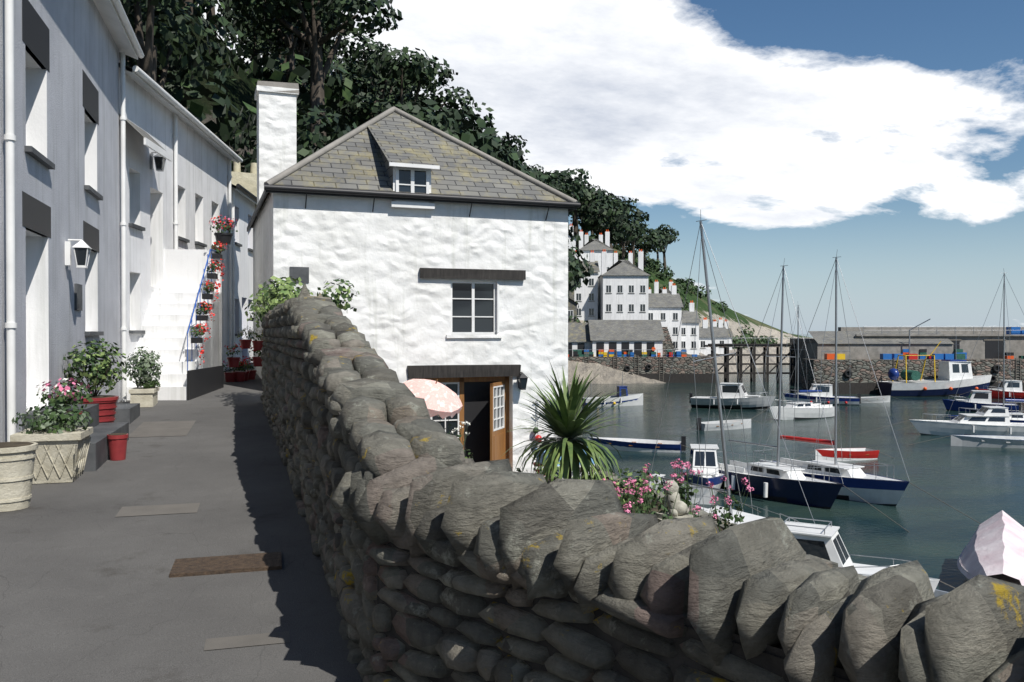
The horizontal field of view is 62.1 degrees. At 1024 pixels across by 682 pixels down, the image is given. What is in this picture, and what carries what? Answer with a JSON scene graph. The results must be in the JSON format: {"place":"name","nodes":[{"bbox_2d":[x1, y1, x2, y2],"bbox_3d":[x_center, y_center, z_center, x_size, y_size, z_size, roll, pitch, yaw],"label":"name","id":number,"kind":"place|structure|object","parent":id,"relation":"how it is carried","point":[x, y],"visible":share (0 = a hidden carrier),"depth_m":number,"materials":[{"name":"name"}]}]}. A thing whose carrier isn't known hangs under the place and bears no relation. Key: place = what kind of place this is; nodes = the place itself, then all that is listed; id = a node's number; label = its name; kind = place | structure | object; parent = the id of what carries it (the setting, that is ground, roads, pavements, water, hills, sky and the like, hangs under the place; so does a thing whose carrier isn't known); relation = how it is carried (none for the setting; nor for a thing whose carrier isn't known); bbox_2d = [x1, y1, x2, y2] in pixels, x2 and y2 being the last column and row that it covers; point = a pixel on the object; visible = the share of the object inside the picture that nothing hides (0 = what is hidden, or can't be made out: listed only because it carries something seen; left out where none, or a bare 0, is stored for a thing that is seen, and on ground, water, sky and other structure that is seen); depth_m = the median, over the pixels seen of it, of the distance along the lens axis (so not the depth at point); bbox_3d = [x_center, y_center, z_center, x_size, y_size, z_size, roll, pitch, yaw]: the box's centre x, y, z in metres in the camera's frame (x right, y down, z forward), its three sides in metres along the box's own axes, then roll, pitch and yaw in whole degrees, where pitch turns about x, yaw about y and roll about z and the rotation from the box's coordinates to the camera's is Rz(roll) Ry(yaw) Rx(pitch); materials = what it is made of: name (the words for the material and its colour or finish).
{"place":"outdoors","nodes":[
{"label":"outdoors","id":0,"kind":"place"},
{"bbox_2d":[0,363,362,681],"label":"footpath","id":1,"kind":"structure","parent":0,"point":[175,545],"depth_m":5.33,"materials":[{"name":"concrete"}]},
{"bbox_2d":[0,215,237,511],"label":"potted plants","id":2,"kind":"object","parent":1,"relation":"on","point":[44,451],"visible":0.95,"depth_m":9.00,"materials":[{"name":"green plant"}]},
{"bbox_2d":[0,0,256,471],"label":"terrace","id":3,"kind":"structure","parent":1,"relation":"on","point":[122,184],"depth_m":12.92,"materials":[{"name":"paint"}]},
{"bbox_2d":[223,276,866,581],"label":"garden plants","id":4,"kind":"object","parent":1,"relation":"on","point":[567,455],"visible":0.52,"depth_m":13.04,"materials":[{"name":"green plant"}]},
{"bbox_2d":[260,283,1023,681],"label":"stone wall","id":5,"kind":"structure","parent":1,"relation":"on","point":[444,559],"depth_m":2.96,"materials":[{"name":"grey stone"}]},
{"bbox_2d":[129,0,810,383],"bbox_3d":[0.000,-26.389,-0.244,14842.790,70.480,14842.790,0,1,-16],"label":"terrain","id":6,"kind":"structure","parent":0,"point":[241,88],"depth_m":118.66,"materials":[{"name":"green plant"}]},
{"bbox_2d":[247,81,580,472],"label":"cottage","id":7,"kind":"structure","parent":6,"relation":"on","point":[445,254],"depth_m":17.57,"materials":[{"name":"paint"}]},
{"bbox_2d":[120,0,777,348],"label":"hillside trees","id":8,"kind":"object","parent":6,"relation":"on","point":[290,41],"visible":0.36,"depth_m":50.59,"materials":[{"name":"green plant"}]},
{"bbox_2d":[568,224,733,354],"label":"village","id":9,"kind":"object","parent":6,"relation":"on","point":[615,288],"visible":0.61,"depth_m":136.58,"materials":[{"name":"paint"}]},
{"bbox_2d":[568,319,1023,393],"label":"harbour works","id":10,"kind":"structure","parent":6,"relation":"on","point":[640,347],"depth_m":102.53,"materials":[{"name":"stone"}]},
{"bbox_2d":[198,0,1023,333],"label":"sky","id":11,"kind":"structure","parent":0,"point":[888,135],"materials":[{"name":"white"}]},
{"bbox_2d":[568,334,1023,591],"bbox_3d":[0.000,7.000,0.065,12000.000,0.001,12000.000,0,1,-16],"label":"harbour water","id":12,"kind":"structure","parent":0,"point":[980,484],"depth_m":47.12,"materials":[{"name":"teal liquid"}]},
{"bbox_2d":[582,210,1023,596],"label":"boats","id":13,"kind":"object","parent":12,"relation":"on","point":[993,548],"visible":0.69,"depth_m":37.15,"materials":[{"name":"white plastic"}]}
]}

